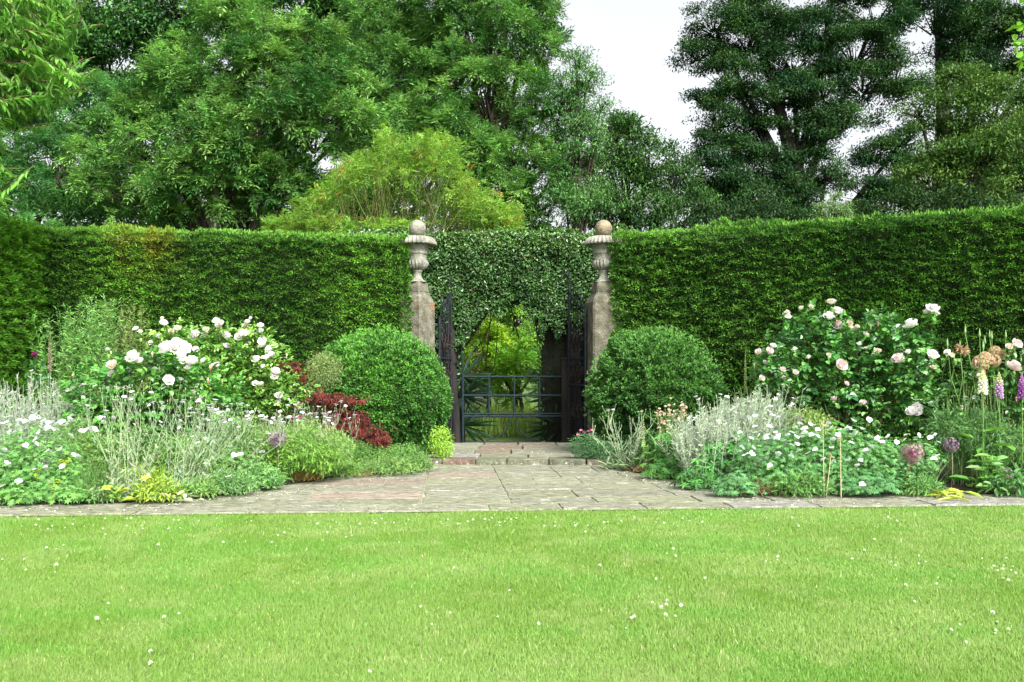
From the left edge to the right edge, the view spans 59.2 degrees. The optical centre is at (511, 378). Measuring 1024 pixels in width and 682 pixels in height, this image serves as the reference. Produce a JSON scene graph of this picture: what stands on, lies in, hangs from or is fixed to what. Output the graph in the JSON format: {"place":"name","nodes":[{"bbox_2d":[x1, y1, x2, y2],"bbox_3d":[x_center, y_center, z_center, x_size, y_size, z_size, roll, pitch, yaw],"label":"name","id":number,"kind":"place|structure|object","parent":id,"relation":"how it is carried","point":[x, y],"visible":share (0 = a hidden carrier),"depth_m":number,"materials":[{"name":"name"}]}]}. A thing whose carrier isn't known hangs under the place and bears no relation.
{"place":"outdoors","nodes":[
{"label":"outdoors","id":0,"kind":"place"},
{"bbox_2d":[0,451,424,504],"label":"flower bed","id":1,"kind":"object","parent":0,"point":[128,501],"visible":0.16,"depth_m":7.91,"materials":[{"name":"soil"}]},
{"bbox_2d":[0,485,48,506],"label":"edging plant","id":2,"kind":"object","parent":1,"relation":"on","point":[5,495],"visible":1,"depth_m":7.25,"materials":[{"name":"green plant"}]},
{"bbox_2d":[0,370,93,474],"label":"silver plant","id":3,"kind":"object","parent":1,"relation":"on","point":[45,414],"visible":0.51,"depth_m":9.22,"materials":[{"name":"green plant"}]},
{"bbox_2d":[0,391,98,497],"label":"geranium mound","id":4,"kind":"object","parent":1,"relation":"on","point":[46,481],"visible":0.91,"depth_m":7.69,"materials":[{"name":"green plant"}]},
{"bbox_2d":[29,304,83,459],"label":"feathery perennial","id":5,"kind":"object","parent":1,"relation":"on","point":[65,360],"visible":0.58,"depth_m":11.26,"materials":[{"name":"green plant"}]},
{"bbox_2d":[43,485,96,504],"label":"edging plant","id":6,"kind":"object","parent":1,"relation":"on","point":[54,496],"visible":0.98,"depth_m":7.26,"materials":[{"name":"green plant"}]},
{"bbox_2d":[62,294,132,456],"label":"feathery perennial","id":7,"kind":"object","parent":1,"relation":"on","point":[93,351],"visible":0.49,"depth_m":11.18,"materials":[{"name":"green plant"}]},
{"bbox_2d":[77,454,119,500],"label":"grass tuft","id":8,"kind":"object","parent":1,"relation":"on","point":[90,477],"visible":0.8,"depth_m":7.44,"materials":[{"name":"green plant"}]},
{"bbox_2d":[61,425,140,484],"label":"filler plant","id":9,"kind":"object","parent":1,"relation":"on","point":[100,453],"visible":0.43,"depth_m":8.41,"materials":[{"name":"green plant"}]},
{"bbox_2d":[82,477,128,504],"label":"edging plant","id":10,"kind":"object","parent":1,"relation":"on","point":[100,495],"visible":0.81,"depth_m":7.38,"materials":[{"name":"green plant"}]},
{"bbox_2d":[81,383,143,500],"bbox_3d":[-3.398,0.529,7.590,0.601,1.001,0.476,0,0,0],"label":"silver campion","id":11,"kind":"object","parent":1,"relation":"on","point":[114,479],"visible":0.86,"depth_m":7.60,"materials":[{"name":"green plant"}]},
{"bbox_2d":[101,299,154,456],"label":"feathery perennial","id":12,"kind":"object","parent":1,"relation":"on","point":[129,333],"visible":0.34,"depth_m":11.38,"materials":[{"name":"green plant"}]},
{"bbox_2d":[112,377,183,501],"bbox_3d":[-3.195,0.507,7.780,0.509,1.042,0.721,0,0,16],"label":"silver campion","id":13,"kind":"object","parent":1,"relation":"on","point":[132,463],"visible":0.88,"depth_m":7.67,"materials":[{"name":"green plant"}]},
{"bbox_2d":[115,460,183,489],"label":"leafy plant","id":14,"kind":"object","parent":1,"relation":"on","point":[152,474],"visible":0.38,"depth_m":8.15,"materials":[{"name":"green plant"}]},
{"bbox_2d":[58,337,248,475],"bbox_3d":[-3.562,0.308,8.926,1.882,1.417,0.986,0,0,0],"label":"rose bush","id":15,"kind":"object","parent":1,"relation":"on","point":[115,371],"visible":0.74,"depth_m":8.85,"materials":[{"name":"green plant"}]},
{"bbox_2d":[128,471,185,503],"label":"edging plant","id":16,"kind":"object","parent":1,"relation":"on","point":[145,489],"visible":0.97,"depth_m":7.44,"materials":[{"name":"yellow plant"}]},
{"bbox_2d":[50,413,265,485],"bbox_3d":[-3.377,0.663,8.594,2.083,0.701,0.751,0,0,0],"label":"leafy plant","id":17,"kind":"object","parent":1,"relation":"on","point":[82,425],"visible":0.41,"depth_m":8.52,"materials":[{"name":"green plant"}]},
{"bbox_2d":[151,388,215,499],"bbox_3d":[-2.788,0.553,7.608,0.456,0.952,0.419,0,0,0],"label":"silver campion","id":18,"kind":"object","parent":1,"relation":"on","point":[185,473],"visible":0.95,"depth_m":7.67,"materials":[{"name":"green plant"}]},
{"bbox_2d":[147,435,235,481],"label":"filler plant","id":19,"kind":"object","parent":1,"relation":"on","point":[163,454],"visible":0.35,"depth_m":8.26,"materials":[{"name":"green plant"}]},
{"bbox_2d":[148,403,238,489],"bbox_3d":[-2.851,0.625,8.375,0.732,0.809,0.733,0,0,20],"label":"silver campion","id":20,"kind":"object","parent":1,"relation":"on","point":[216,424],"visible":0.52,"depth_m":8.24,"materials":[{"name":"green plant"}]},
{"bbox_2d":[176,475,224,498],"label":"edging plant","id":21,"kind":"object","parent":1,"relation":"on","point":[192,488],"visible":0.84,"depth_m":7.68,"materials":[{"name":"green plant"}]},
{"bbox_2d":[105,316,320,463],"bbox_3d":[-3.335,0.150,10.349,2.363,1.734,1.018,0,0,0],"label":"rose bush","id":22,"kind":"object","parent":1,"relation":"on","point":[254,362],"visible":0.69,"depth_m":10.24,"materials":[{"name":"green plant"}]},
{"bbox_2d":[147,446,278,488],"bbox_3d":[-2.675,0.817,8.187,1.096,0.402,0.939,0,0,0],"label":"geranium mound","id":23,"kind":"object","parent":1,"relation":"on","point":[240,458],"visible":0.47,"depth_m":8.19,"materials":[{"name":"green plant"}]},
{"bbox_2d":[173,398,256,498],"bbox_3d":[-2.625,0.597,7.743,0.694,0.859,0.533,0,0,17],"label":"silver campion","id":24,"kind":"object","parent":1,"relation":"on","point":[196,467],"visible":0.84,"depth_m":7.81,"materials":[{"name":"green plant"}]},
{"bbox_2d":[203,463,260,495],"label":"edging plant","id":25,"kind":"object","parent":1,"relation":"on","point":[239,483],"visible":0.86,"depth_m":7.89,"materials":[{"name":"green plant"}]},
{"bbox_2d":[209,405,284,487],"bbox_3d":[-2.522,0.640,8.391,0.767,0.764,0.578,0,0,0],"label":"silver campion","id":26,"kind":"object","parent":1,"relation":"on","point":[273,433],"visible":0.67,"depth_m":8.46,"materials":[{"name":"green plant"}]},
{"bbox_2d":[236,457,287,488],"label":"edging plant","id":27,"kind":"object","parent":1,"relation":"on","point":[277,476],"visible":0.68,"depth_m":8.25,"materials":[{"name":"green plant"}]},
{"bbox_2d":[236,429,346,480],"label":"leafy plant","id":28,"kind":"object","parent":1,"relation":"on","point":[311,463],"visible":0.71,"depth_m":8.70,"materials":[{"name":"green plant"}]},
{"bbox_2d":[240,415,356,482],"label":"filler plant","id":29,"kind":"object","parent":1,"relation":"on","point":[342,446],"visible":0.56,"depth_m":8.83,"materials":[{"name":"green plant"}]},
{"bbox_2d":[281,350,344,446],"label":"leafy plant","id":30,"kind":"object","parent":1,"relation":"on","point":[324,379],"visible":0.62,"depth_m":10.35,"materials":[{"name":"green plant"}]},
{"bbox_2d":[273,400,359,472],"bbox_3d":[-2.071,0.634,9.479,0.856,0.815,0.644,0,0,-18],"label":"silver campion","id":31,"kind":"object","parent":1,"relation":"on","point":[325,417],"visible":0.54,"depth_m":9.46,"materials":[{"name":"green plant"}]},
{"bbox_2d":[269,360,396,459],"bbox_3d":[-2.125,0.406,10.286,1.796,1.225,0.781,0,0,18],"label":"red maple","id":32,"kind":"object","parent":1,"relation":"on","point":[375,437],"visible":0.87,"depth_m":10.14,"materials":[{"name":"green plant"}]},
{"bbox_2d":[308,455,368,479],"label":"edging plant","id":33,"kind":"object","parent":1,"relation":"on","point":[340,471],"visible":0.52,"depth_m":9.27,"materials":[{"name":"green plant"}]},
{"bbox_2d":[303,322,453,459],"bbox_3d":[-1.712,0.243,11.553,1.945,1.920,1.924,0,0,0],"label":"box ball","id":34,"kind":"object","parent":1,"relation":"on","point":[387,374],"visible":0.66,"depth_m":11.01,"materials":[{"name":"green plant"}]},
{"bbox_2d":[333,435,436,470],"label":"ground shrub","id":35,"kind":"object","parent":1,"relation":"on","point":[361,453],"visible":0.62,"depth_m":9.82,"materials":[{"name":"green plant"}]},
{"bbox_2d":[351,453,425,474],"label":"edging plant","id":36,"kind":"object","parent":1,"relation":"on","point":[377,466],"visible":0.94,"depth_m":9.51,"materials":[{"name":"green plant"}]},
{"bbox_2d":[459,400,540,437],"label":"meadow grass","id":37,"kind":"structure","parent":0,"point":[503,424],"depth_m":16.77,"materials":[{"name":"green plant"}]},
{"bbox_2d":[15,380,999,517],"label":"ground","id":38,"kind":"structure","parent":0,"point":[506,438],"depth_m":16.21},
{"bbox_2d":[0,210,55,451],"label":"yew hedge","id":39,"kind":"object","parent":38,"relation":"on","point":[19,278],"visible":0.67,"depth_m":11.81,"materials":[{"name":"green plant"}]},
{"bbox_2d":[0,0,102,223],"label":"cherry tree","id":40,"kind":"object","parent":38,"relation":"on","point":[33,45],"visible":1,"depth_m":10.02,"materials":[{"name":"green plant"}]},
{"bbox_2d":[0,66,142,236],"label":"ash tree","id":41,"kind":"object","parent":38,"relation":"on","point":[28,204],"visible":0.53,"depth_m":23.89,"materials":[{"name":"green plant"}]},
{"bbox_2d":[3,220,414,450],"bbox_3d":[-4.494,-0.560,13.068,6.193,3.286,1.316,0,0,-7],"label":"yew hedge","id":42,"kind":"object","parent":38,"relation":"on","point":[307,295],"visible":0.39,"depth_m":12.70,"materials":[{"name":"green plant"}]},
{"bbox_2d":[0,0,436,228],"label":"dark tree","id":43,"kind":"object","parent":38,"relation":"on","point":[123,31],"visible":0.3,"depth_m":30.10,"materials":[{"name":"green plant"}]},
{"bbox_2d":[53,0,417,241],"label":"ash tree","id":44,"kind":"object","parent":38,"relation":"on","point":[304,100],"visible":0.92,"depth_m":20.94,"materials":[{"name":"green plant"}]},
{"bbox_2d":[31,0,548,241],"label":"dark tree","id":45,"kind":"object","parent":38,"relation":"on","point":[185,215],"visible":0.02,"depth_m":32.09,"materials":[{"name":"green plant"}]},
{"bbox_2d":[258,118,535,384],"bbox_3d":[-2.203,-1.922,16.946,5.298,6.103,3.012,0,0,0],"label":"arching shrub","id":46,"kind":"object","parent":38,"relation":"on","point":[483,211],"visible":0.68,"depth_m":16.48,"materials":[{"name":"green plant"}]},
{"bbox_2d":[398,220,436,442],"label":"gate pier","id":47,"kind":"structure","parent":38,"relation":"on","point":[422,305],"depth_m":13.07,"materials":[{"name":"stone"}]},
{"bbox_2d":[452,370,460,442],"bbox_3d":[-0.914,0.475,14.450,0.189,1.233,0.148,0,0,0],"label":"gate post","id":48,"kind":"object","parent":38,"relation":"on","point":[455,423],"visible":0.6,"depth_m":14.39,"materials":[{"name":"black wood"}]},
{"bbox_2d":[458,374,561,442],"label":"gate","id":49,"kind":"structure","parent":48,"relation":"attached to","point":[539,395],"depth_m":14.44,"materials":[{"name":"black metal"}]},
{"bbox_2d":[326,0,606,404],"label":"ash tree","id":50,"kind":"object","parent":38,"relation":"on","point":[455,114],"visible":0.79,"depth_m":24.14,"materials":[{"name":"green plant"}]},
{"bbox_2d":[455,345,498,441],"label":"spiky plant","id":51,"kind":"object","parent":38,"relation":"on","point":[471,385],"visible":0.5,"depth_m":14.90,"materials":[{"name":"green plant"}]},
{"bbox_2d":[458,316,524,411],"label":"garden shrub","id":52,"kind":"object","parent":38,"relation":"on","point":[493,337],"visible":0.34,"depth_m":18.21,"materials":[{"name":"green plant"}]},
{"bbox_2d":[470,302,540,410],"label":"garden shrub","id":53,"kind":"object","parent":38,"relation":"on","point":[516,311],"visible":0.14,"depth_m":19.81,"materials":[{"name":"green plant"}]},
{"bbox_2d":[476,331,540,412],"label":"garden shrub","id":54,"kind":"object","parent":38,"relation":"on","point":[515,359],"visible":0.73,"depth_m":17.58,"materials":[{"name":"green plant"}]},
{"bbox_2d":[347,222,677,443],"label":"leafy arch","id":55,"kind":"structure","parent":38,"relation":"on","point":[531,275],"depth_m":14.78,"materials":[{"name":"green plant"}]},
{"bbox_2d":[402,442,650,465],"bbox_3d":[0.338,1.008,12.187,3.876,0.098,2.942,0,0,0],"label":"landing","id":56,"kind":"object","parent":38,"relation":"on","point":[521,453],"visible":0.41,"depth_m":11.38,"materials":[{"name":"stone"}]},
{"bbox_2d":[438,278,451,438],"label":"iron gate","id":57,"kind":"structure","parent":56,"relation":"on","point":[445,342],"depth_m":13.87,"materials":[{"name":"black metal"}]},
{"bbox_2d":[567,429,614,461],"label":"bush","id":58,"kind":"object","parent":56,"relation":"on","point":[593,452],"visible":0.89,"depth_m":10.84,"materials":[{"name":"green plant"}]},
{"bbox_2d":[523,356,583,441],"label":"spiky plant","id":59,"kind":"object","parent":38,"relation":"on","point":[539,433],"visible":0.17,"depth_m":15.14,"materials":[{"name":"green plant"}]},
{"bbox_2d":[560,357,571,442],"bbox_3d":[0.871,0.365,14.450,0.180,1.410,0.170,0,0,0],"label":"gate post","id":60,"kind":"object","parent":38,"relation":"on","point":[564,399],"visible":0.64,"depth_m":14.38,"materials":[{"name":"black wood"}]},
{"bbox_2d":[532,42,622,242],"bbox_3d":[1.761,-3.872,23.953,2.271,10.046,2.290,0,0,33],"label":"slender tree","id":61,"kind":"object","parent":38,"relation":"on","point":[573,197],"visible":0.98,"depth_m":23.78,"materials":[{"name":"green plant"}]},
{"bbox_2d":[583,220,622,445],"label":"gate pier","id":62,"kind":"structure","parent":38,"relation":"on","point":[600,324],"depth_m":13.03,"materials":[{"name":"stone"}]},
{"bbox_2d":[568,269,586,441],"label":"iron gate","id":63,"kind":"structure","parent":62,"relation":"attached to","point":[574,411],"depth_m":13.77,"materials":[{"name":"black metal"}]},
{"bbox_2d":[556,107,729,234],"bbox_3d":[3.639,-3.183,24.863,4.817,8.681,2.908,0,0,0],"label":"dark tree","id":64,"kind":"object","parent":38,"relation":"on","point":[626,159],"visible":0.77,"depth_m":24.48,"materials":[{"name":"green plant"}]},
{"bbox_2d":[653,195,754,238],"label":"dark bush","id":65,"kind":"object","parent":38,"relation":"on","point":[690,222],"visible":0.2,"depth_m":17.73,"materials":[{"name":"green plant"}]},
{"bbox_2d":[714,194,815,234],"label":"dark bush","id":66,"kind":"object","parent":38,"relation":"on","point":[748,210],"visible":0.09,"depth_m":18.22,"materials":[{"name":"green plant"}]},
{"bbox_2d":[664,0,935,231],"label":"oak tree","id":67,"kind":"object","parent":38,"relation":"on","point":[793,183],"visible":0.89,"depth_m":26.50,"materials":[{"name":"green plant"}]},
{"bbox_2d":[606,203,1023,459],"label":"yew hedge","id":68,"kind":"object","parent":38,"relation":"on","point":[726,298],"visible":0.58,"depth_m":11.76,"materials":[{"name":"green plant"}]},
{"bbox_2d":[621,453,1023,495],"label":"flower bed","id":69,"kind":"object","parent":38,"relation":"on","point":[964,487],"visible":0.08,"depth_m":8.58,"materials":[{"name":"soil"}]},
{"bbox_2d":[592,405,655,469],"bbox_3d":[1.284,0.659,10.205,0.747,0.756,0.547,0,0,0],"label":"silver campion","id":70,"kind":"object","parent":69,"relation":"on","point":[613,460],"visible":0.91,"depth_m":10.21,"materials":[{"name":"green plant"}]},
{"bbox_2d":[614,416,650,469],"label":"silver campion","id":71,"kind":"object","parent":69,"relation":"on","point":[624,466],"visible":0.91,"depth_m":10.06,"materials":[{"name":"green plant"}]},
{"bbox_2d":[582,324,729,460],"bbox_3d":[1.831,0.259,11.614,1.864,1.929,1.957,0,0,0],"label":"box ball","id":72,"kind":"object","parent":69,"relation":"on","point":[648,373],"visible":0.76,"depth_m":11.11,"materials":[{"name":"green plant"}]},
{"bbox_2d":[638,455,683,479],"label":"edging plant","id":73,"kind":"object","parent":69,"relation":"on","point":[674,470],"visible":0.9,"depth_m":9.17,"materials":[{"name":"green plant"}]},
{"bbox_2d":[640,397,688,465],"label":"peach flowers","id":74,"kind":"object","parent":69,"relation":"on","point":[664,422],"visible":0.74,"depth_m":9.97,"materials":[{"name":"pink plant"}]},
{"bbox_2d":[651,431,687,473],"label":"leafy plant","id":75,"kind":"object","parent":69,"relation":"on","point":[667,439],"visible":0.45,"depth_m":9.46,"materials":[{"name":"green plant"}]},
{"bbox_2d":[670,464,726,490],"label":"edging plant","id":76,"kind":"object","parent":69,"relation":"on","point":[690,482],"visible":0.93,"depth_m":8.33,"materials":[{"name":"green plant"}]},
{"bbox_2d":[684,432,750,483],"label":"leafy plant","id":77,"kind":"object","parent":69,"relation":"on","point":[709,447],"visible":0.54,"depth_m":8.59,"materials":[{"name":"green plant"}]},
{"bbox_2d":[652,391,799,484],"bbox_3d":[2.176,0.566,8.969,1.464,0.893,1.378,0,0,0],"label":"silver plant","id":78,"kind":"object","parent":69,"relation":"on","point":[699,435],"visible":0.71,"depth_m":8.80,"materials":[{"name":"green plant"}]},
{"bbox_2d":[706,470,766,496],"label":"edging plant","id":79,"kind":"object","parent":69,"relation":"on","point":[730,490],"visible":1,"depth_m":7.75,"materials":[{"name":"green plant"}]},
{"bbox_2d":[734,379,811,477],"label":"silver plant","id":80,"kind":"object","parent":69,"relation":"on","point":[785,429],"visible":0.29,"depth_m":8.92,"materials":[{"name":"green plant"}]},
{"bbox_2d":[767,464,835,499],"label":"edging plant","id":81,"kind":"object","parent":69,"relation":"on","point":[803,490],"visible":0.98,"depth_m":7.76,"materials":[{"name":"green plant"}]},
{"bbox_2d":[781,406,841,468],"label":"leafy plant","id":82,"kind":"object","parent":69,"relation":"on","point":[812,418],"visible":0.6,"depth_m":8.94,"materials":[{"name":"green plant"}]},
{"bbox_2d":[726,414,947,493],"bbox_3d":[2.938,0.666,8.068,2.004,0.704,1.030,0,0,0],"label":"geranium mound","id":83,"kind":"object","parent":69,"relation":"on","point":[787,457],"visible":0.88,"depth_m":8.02,"materials":[{"name":"green plant"}]},
{"bbox_2d":[744,298,954,473],"bbox_3d":[3.572,0.083,9.534,2.197,1.868,1.029,0,0,0],"label":"rose bush","id":84,"kind":"object","parent":69,"relation":"on","point":[865,396],"visible":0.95,"depth_m":9.46,"materials":[{"name":"green plant"}]},
{"bbox_2d":[828,467,904,495],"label":"edging plant","id":85,"kind":"object","parent":69,"relation":"on","point":[852,488],"visible":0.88,"depth_m":7.75,"materials":[{"name":"green plant"}]},
{"bbox_2d":[898,471,949,496],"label":"edging plant","id":86,"kind":"object","parent":69,"relation":"on","point":[925,487],"visible":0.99,"depth_m":7.82,"materials":[{"name":"green plant"}]},
{"bbox_2d":[906,488,982,501],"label":"broad leaved plant","id":87,"kind":"object","parent":69,"relation":"on","point":[951,491],"visible":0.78,"depth_m":7.73,"materials":[{"name":"yellow plant"}]},
{"bbox_2d":[925,338,977,483],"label":"seed stalk plant","id":88,"kind":"object","parent":69,"relation":"on","point":[942,453],"visible":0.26,"depth_m":8.82,"materials":[{"name":"green plant"}]},
{"bbox_2d":[919,402,1023,485],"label":"leafy plant","id":89,"kind":"object","parent":69,"relation":"on","point":[957,419],"visible":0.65,"depth_m":8.44,"materials":[{"name":"green plant"}]},
{"bbox_2d":[941,326,1014,485],"bbox_3d":[4.418,0.248,8.644,0.784,1.529,0.643,0,0,0],"label":"seed stalk plant","id":90,"kind":"object","parent":69,"relation":"on","point":[963,351],"visible":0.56,"depth_m":8.63,"materials":[{"name":"green plant"}]},
{"bbox_2d":[936,338,1023,458],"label":"rose bush","id":91,"kind":"object","parent":69,"relation":"on","point":[1015,366],"visible":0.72,"depth_m":8.70,"materials":[{"name":"green plant"}]},
{"bbox_2d":[948,426,1015,488],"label":"broad leaved plant","id":92,"kind":"object","parent":69,"relation":"on","point":[988,456],"visible":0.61,"depth_m":8.19,"materials":[{"name":"green plant"}]},
{"bbox_2d":[974,369,1002,482],"bbox_3d":[4.388,0.514,8.319,0.278,1.194,0.227,0,0,-12],"label":"foxglove","id":93,"kind":"object","parent":69,"relation":"on","point":[982,385],"visible":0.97,"depth_m":8.29,"materials":[{"name":"white plant"}]},
{"bbox_2d":[963,329,1020,461],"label":"seed stalk plant","id":94,"kind":"object","parent":69,"relation":"on","point":[989,358],"visible":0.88,"depth_m":8.68,"materials":[{"name":"green plant"}]},
{"bbox_2d":[977,464,1023,496],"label":"edging plant","id":95,"kind":"object","parent":69,"relation":"on","point":[995,480],"visible":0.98,"depth_m":7.86,"materials":[{"name":"green plant"}]},
{"bbox_2d":[805,189,855,230],"bbox_3d":[5.204,-0.949,14.497,0.751,4.197,0.681,0,0,-34],"label":"sapling","id":96,"kind":"object","parent":38,"relation":"on","point":[834,208],"visible":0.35,"depth_m":14.43,"materials":[{"name":"green plant"}]},
{"bbox_2d":[846,184,936,227],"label":"dark bush","id":97,"kind":"object","parent":38,"relation":"on","point":[912,195],"visible":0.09,"depth_m":17.68,"materials":[{"name":"green plant"}]},
{"bbox_2d":[881,0,1023,208],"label":"oak tree","id":98,"kind":"object","parent":38,"relation":"on","point":[966,22],"visible":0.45,"depth_m":29.29,"materials":[{"name":"green plant"}]},
{"bbox_2d":[885,59,1023,209],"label":"oak tree","id":99,"kind":"object","parent":38,"relation":"on","point":[968,148],"visible":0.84,"depth_m":19.69,"materials":[{"name":"green plant"}]},
{"bbox_2d":[897,179,1014,222],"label":"dark bush","id":100,"kind":"object","parent":38,"relation":"on","point":[980,202],"visible":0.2,"depth_m":16.76,"materials":[{"name":"green plant"}]},
{"bbox_2d":[1004,0,1023,70],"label":"young tree","id":101,"kind":"object","parent":38,"relation":"on","point":[1018,43],"visible":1,"depth_m":7.41,"materials":[{"name":"green plant"}]},
{"bbox_2d":[0,462,1023,516],"bbox_3d":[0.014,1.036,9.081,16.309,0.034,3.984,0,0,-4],"label":"paving","id":102,"kind":"structure","parent":0,"point":[454,488],"depth_m":7.78,"materials":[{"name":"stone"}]},
{"bbox_2d":[428,425,455,461],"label":"bush","id":103,"kind":"object","parent":102,"relation":"on","point":[438,447],"visible":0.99,"depth_m":10.87,"materials":[{"name":"green plant"}]},
{"bbox_2d":[12,449,1017,516],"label":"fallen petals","id":104,"kind":"object","parent":102,"relation":"on","point":[467,509],"visible":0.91,"depth_m":7.51,"materials":[{"name":"white plant"}]},
{"bbox_2d":[0,504,1023,681],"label":"lawn","id":105,"kind":"structure","parent":0,"point":[460,659],"depth_m":4.24,"materials":[{"name":"green plant"}]},
{"bbox_2d":[3,0,1023,379],"label":"sky","id":106,"kind":"structure","parent":0,"point":[634,38],"materials":[{"name":"white"}]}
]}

